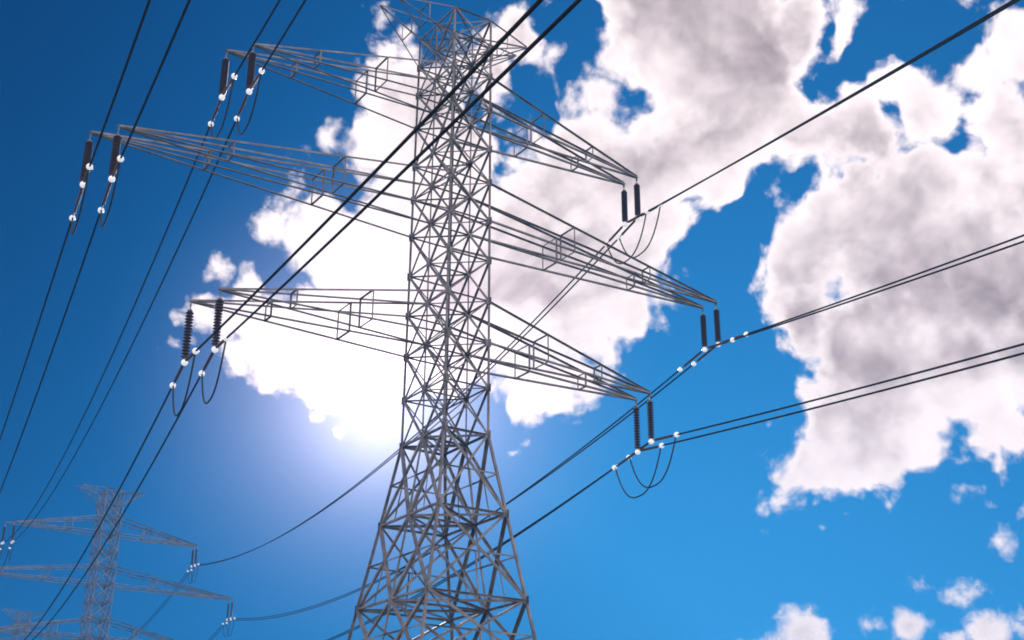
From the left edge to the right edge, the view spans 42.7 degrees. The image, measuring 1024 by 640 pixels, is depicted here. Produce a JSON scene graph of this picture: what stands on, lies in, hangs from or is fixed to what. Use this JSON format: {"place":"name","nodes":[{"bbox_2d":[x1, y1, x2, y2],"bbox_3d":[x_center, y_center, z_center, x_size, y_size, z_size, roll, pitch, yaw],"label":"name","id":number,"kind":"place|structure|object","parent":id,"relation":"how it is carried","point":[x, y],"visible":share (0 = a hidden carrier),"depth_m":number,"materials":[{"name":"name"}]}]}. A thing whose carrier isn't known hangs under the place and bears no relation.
{"place":"outdoors","nodes":[
{"label":"outdoors","id":0,"kind":"place"},
{"bbox_2d":[0,609,61,639],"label":"lattice tower","id":1,"kind":"structure","parent":0,"point":[19,622],"depth_m":386.49,"materials":[{"name":"metal"}]},
{"bbox_2d":[0,0,1023,639],"label":"sky","id":2,"kind":"structure","parent":0,"point":[897,513],"materials":[{"name":"blue"}]},
{"bbox_3d":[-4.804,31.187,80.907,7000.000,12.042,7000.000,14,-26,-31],"label":"ground","id":3,"kind":"structure","parent":0,"visible":0},
{"bbox_2d":[0,484,232,639],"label":"lattice tower","id":4,"kind":"structure","parent":3,"relation":"on","point":[115,566],"depth_m":240.09,"materials":[{"name":"metal"}]},
{"bbox_2d":[1,526,5,544],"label":"insulator string","id":5,"kind":"object","parent":4,"relation":"hanging from","point":[3,535],"visible":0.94,"depth_m":233.28,"materials":[{"name":"ceramic"}]},
{"bbox_2d":[10,523,15,543],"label":"insulator string","id":6,"kind":"object","parent":4,"relation":"hanging from","point":[13,531],"visible":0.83,"depth_m":232.64,"materials":[{"name":"metal"}]},
{"bbox_2d":[190,548,193,566],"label":"insulator string","id":7,"kind":"object","parent":4,"relation":"hanging from","point":[191,563],"visible":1,"depth_m":250.51,"materials":[{"name":"metal"}]},
{"bbox_2d":[128,567,190,639],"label":"conductor","id":8,"kind":"object","parent":7,"relation":"attached to","point":[165,600],"visible":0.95,"depth_m":269.62,"materials":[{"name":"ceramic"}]},
{"bbox_2d":[130,566,193,639],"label":"conductor","id":9,"kind":"object","parent":7,"relation":"hanging from","point":[165,603],"visible":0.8,"depth_m":272.84,"materials":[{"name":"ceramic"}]},
{"bbox_2d":[194,548,197,564],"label":"insulator string","id":10,"kind":"object","parent":4,"relation":"hanging from","point":[196,555],"visible":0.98,"depth_m":249.65,"materials":[{"name":"metal"}]},
{"bbox_2d":[226,601,228,620],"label":"insulator string","id":11,"kind":"object","parent":4,"relation":"hanging from","point":[227,611],"visible":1,"depth_m":251.12,"materials":[{"name":"ceramic"}]},
{"bbox_2d":[230,600,232,618],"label":"insulator string","id":12,"kind":"object","parent":4,"relation":"hanging from","point":[231,610],"visible":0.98,"depth_m":250.04,"materials":[{"name":"metal"}]},
{"bbox_2d":[88,0,717,639],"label":"lattice tower","id":13,"kind":"structure","parent":3,"relation":"on","point":[394,600],"depth_m":92.68,"materials":[{"name":"metal"}]},
{"bbox_2d":[80,136,93,187],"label":"insulator string","id":14,"kind":"object","parent":13,"relation":"attached to","point":[87,153],"visible":0.82,"depth_m":82.90,"materials":[{"name":"ceramic"}]},
{"bbox_2d":[0,188,82,439],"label":"conductor","id":15,"kind":"object","parent":14,"relation":"attached to","point":[75,209],"visible":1,"depth_m":95.59,"materials":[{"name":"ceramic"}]},
{"bbox_2d":[71,170,89,234],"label":"jumper cable","id":16,"kind":"object","parent":15,"relation":"hanging from","point":[72,232],"visible":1,"depth_m":80.16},
{"bbox_2d":[83,0,150,182],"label":"conductor","id":17,"kind":"object","parent":14,"relation":"hanging from","point":[89,166],"visible":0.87,"depth_m":67.01,"materials":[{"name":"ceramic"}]},
{"bbox_2d":[100,162,120,226],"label":"jumper cable","id":18,"kind":"object","parent":13,"relation":"hanging from","point":[111,199],"visible":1,"depth_m":79.15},
{"bbox_2d":[2,100,220,543],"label":"conductor","id":19,"kind":"object","parent":13,"relation":"attached to","point":[209,125],"visible":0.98,"depth_m":112.68,"materials":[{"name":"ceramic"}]},
{"bbox_2d":[108,130,121,181],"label":"insulator string","id":20,"kind":"object","parent":13,"relation":"hanging from","point":[116,146],"visible":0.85,"depth_m":82.15,"materials":[{"name":"ceramic"}]},
{"bbox_2d":[0,182,111,492],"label":"conductor","id":21,"kind":"object","parent":20,"relation":"attached to","point":[103,202],"visible":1,"depth_m":97.22,"materials":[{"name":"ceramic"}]},
{"bbox_2d":[112,0,190,176],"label":"conductor","id":22,"kind":"object","parent":20,"relation":"hanging from","point":[120,158],"visible":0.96,"depth_m":67.53,"materials":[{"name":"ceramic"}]},
{"bbox_2d":[172,354,195,415],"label":"jumper cable","id":23,"kind":"object","parent":13,"relation":"hanging from","point":[179,412],"visible":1,"depth_m":79.72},
{"bbox_2d":[181,305,193,365],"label":"insulator string","id":24,"kind":"object","parent":13,"relation":"attached to","point":[187,332],"visible":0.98,"depth_m":82.88,"materials":[{"name":"ceramic"}]},
{"bbox_2d":[24,365,183,639],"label":"conductor","id":25,"kind":"object","parent":24,"relation":"attached to","point":[176,377],"visible":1,"depth_m":98.13,"materials":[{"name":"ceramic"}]},
{"bbox_2d":[223,0,280,94],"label":"conductor","id":26,"kind":"object","parent":24,"relation":"attached to","point":[233,75],"visible":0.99,"depth_m":82.84,"materials":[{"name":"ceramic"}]},
{"bbox_2d":[210,79,233,140],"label":"jumper cable","id":27,"kind":"object","parent":26,"relation":"hanging from","point":[225,113],"visible":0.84,"depth_m":87.20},
{"bbox_2d":[185,0,543,360],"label":"conductor","id":28,"kind":"object","parent":24,"relation":"hanging from","point":[515,26],"visible":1,"depth_m":45.86,"materials":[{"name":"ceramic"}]},
{"bbox_2d":[201,341,225,403],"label":"jumper cable","id":29,"kind":"object","parent":13,"relation":"hanging from","point":[208,401],"visible":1,"depth_m":79.43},
{"bbox_2d":[211,293,223,352],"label":"insulator string","id":30,"kind":"object","parent":13,"relation":"attached to","point":[217,316],"visible":0.89,"depth_m":82.46,"materials":[{"name":"ceramic"}]},
{"bbox_2d":[32,352,213,639],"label":"conductor","id":31,"kind":"object","parent":30,"relation":"attached to","point":[205,366],"visible":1,"depth_m":98.99,"materials":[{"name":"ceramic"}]},
{"bbox_2d":[215,0,581,347],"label":"conductor","id":32,"kind":"object","parent":30,"relation":"attached to","point":[533,44],"visible":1,"depth_m":47.27,"materials":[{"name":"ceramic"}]},
{"bbox_2d":[219,54,229,99],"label":"insulator string","id":33,"kind":"object","parent":13,"relation":"attached to","point":[224,73],"visible":0.98,"depth_m":90.56,"materials":[{"name":"ceramic"}]},
{"bbox_2d":[237,74,261,134],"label":"jumper cable","id":34,"kind":"object","parent":13,"relation":"hanging from","point":[252,109],"visible":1,"depth_m":86.82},
{"bbox_2d":[246,48,256,94],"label":"insulator string","id":35,"kind":"object","parent":13,"relation":"attached to","point":[251,68],"visible":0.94,"depth_m":89.85,"materials":[{"name":"ceramic"}]},
{"bbox_2d":[12,94,247,542],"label":"conductor","id":36,"kind":"object","parent":35,"relation":"attached to","point":[241,107],"visible":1,"depth_m":112.29,"materials":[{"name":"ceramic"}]},
{"bbox_2d":[250,0,305,89],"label":"conductor","id":37,"kind":"object","parent":13,"relation":"hanging from","point":[261,70],"visible":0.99,"depth_m":82.91,"materials":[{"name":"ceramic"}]},
{"bbox_2d":[192,226,622,566],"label":"conductor","id":38,"kind":"object","parent":13,"relation":"attached to","point":[614,235],"visible":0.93,"depth_m":135.73,"materials":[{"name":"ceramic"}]},
{"bbox_2d":[195,219,635,564],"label":"conductor","id":39,"kind":"object","parent":13,"relation":"attached to","point":[624,231],"visible":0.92,"depth_m":127.37,"materials":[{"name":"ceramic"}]},
{"bbox_2d":[227,351,701,620],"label":"conductor","id":40,"kind":"object","parent":13,"relation":"attached to","point":[680,369],"visible":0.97,"depth_m":129.63,"materials":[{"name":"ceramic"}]},
{"bbox_2d":[621,186,627,226],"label":"insulator string","id":41,"kind":"object","parent":13,"relation":"attached to","point":[624,206],"visible":1,"depth_m":108.23,"materials":[{"name":"ceramic"}]},
{"bbox_2d":[607,214,646,263],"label":"jumper cable","id":42,"kind":"object","parent":13,"relation":"hanging from","point":[637,244],"visible":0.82,"depth_m":105.15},
{"bbox_2d":[633,403,640,454],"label":"insulator string","id":43,"kind":"object","parent":13,"relation":"hanging from","point":[636,430],"visible":1,"depth_m":101.31,"materials":[{"name":"ceramic"}]},
{"bbox_2d":[327,453,634,639],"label":"conductor","id":44,"kind":"object","parent":43,"relation":"attached to","point":[623,461],"visible":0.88,"depth_m":113.63,"materials":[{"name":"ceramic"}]},
{"bbox_2d":[331,442,648,639],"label":"conductor","id":45,"kind":"object","parent":43,"relation":"attached to","point":[644,445],"visible":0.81,"depth_m":120.51,"materials":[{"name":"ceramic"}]},
{"bbox_2d":[629,437,675,487],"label":"jumper cable","id":46,"kind":"object","parent":45,"relation":"hanging from","point":[664,474],"visible":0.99,"depth_m":97.58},
{"bbox_2d":[639,352,1023,451],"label":"conductor","id":47,"kind":"object","parent":43,"relation":"attached to","point":[661,445],"visible":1,"depth_m":78.17,"materials":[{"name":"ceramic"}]},
{"bbox_2d":[634,180,640,220],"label":"insulator string","id":48,"kind":"object","parent":13,"relation":"attached to","point":[637,206],"visible":0.96,"depth_m":107.24,"materials":[{"name":"ceramic"}]},
{"bbox_2d":[641,0,1014,216],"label":"conductor","id":49,"kind":"object","parent":48,"relation":"hanging from","point":[972,24],"visible":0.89,"depth_m":77.04,"materials":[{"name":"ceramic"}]},
{"bbox_2d":[615,448,660,497],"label":"jumper cable","id":50,"kind":"object","parent":13,"relation":"hanging from","point":[650,482],"visible":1,"depth_m":98.50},
{"bbox_2d":[619,207,660,257],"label":"jumper cable","id":51,"kind":"object","parent":13,"relation":"hanging from","point":[650,240],"visible":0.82,"depth_m":104.07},
{"bbox_2d":[647,396,654,443],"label":"insulator string","id":52,"kind":"object","parent":13,"relation":"hanging from","point":[650,419],"visible":1,"depth_m":100.35,"materials":[{"name":"ceramic"}]},
{"bbox_2d":[653,343,1023,440],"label":"conductor","id":53,"kind":"object","parent":52,"relation":"hanging from","point":[676,434],"visible":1,"depth_m":78.58,"materials":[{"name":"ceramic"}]},
{"bbox_2d":[700,310,707,351],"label":"insulator string","id":54,"kind":"object","parent":13,"relation":"attached to","point":[704,343],"visible":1,"depth_m":108.84,"materials":[{"name":"ceramic"}]},
{"bbox_2d":[713,305,720,346],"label":"insulator string","id":55,"kind":"object","parent":13,"relation":"attached to","point":[717,327],"visible":0.99,"depth_m":107.80,"materials":[{"name":"ceramic"}]},
{"bbox_2d":[231,347,714,619],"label":"conductor","id":56,"kind":"object","parent":55,"relation":"attached to","point":[693,363],"visible":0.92,"depth_m":126.59,"materials":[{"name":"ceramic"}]},
{"bbox_2d":[707,240,1023,348],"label":"conductor","id":57,"kind":"object","parent":55,"relation":"hanging from","point":[732,339],"visible":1,"depth_m":89.19,"materials":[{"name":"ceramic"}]},
{"bbox_2d":[722,234,1023,341],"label":"conductor","id":58,"kind":"object","parent":55,"relation":"hanging from","point":[949,262],"visible":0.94,"depth_m":88.32,"materials":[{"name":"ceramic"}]},
{"bbox_2d":[627,0,1019,222],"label":"conductor","id":59,"kind":"object","parent":13,"relation":"attached to","point":[646,211],"visible":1,"depth_m":82.68,"materials":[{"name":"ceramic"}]}
]}

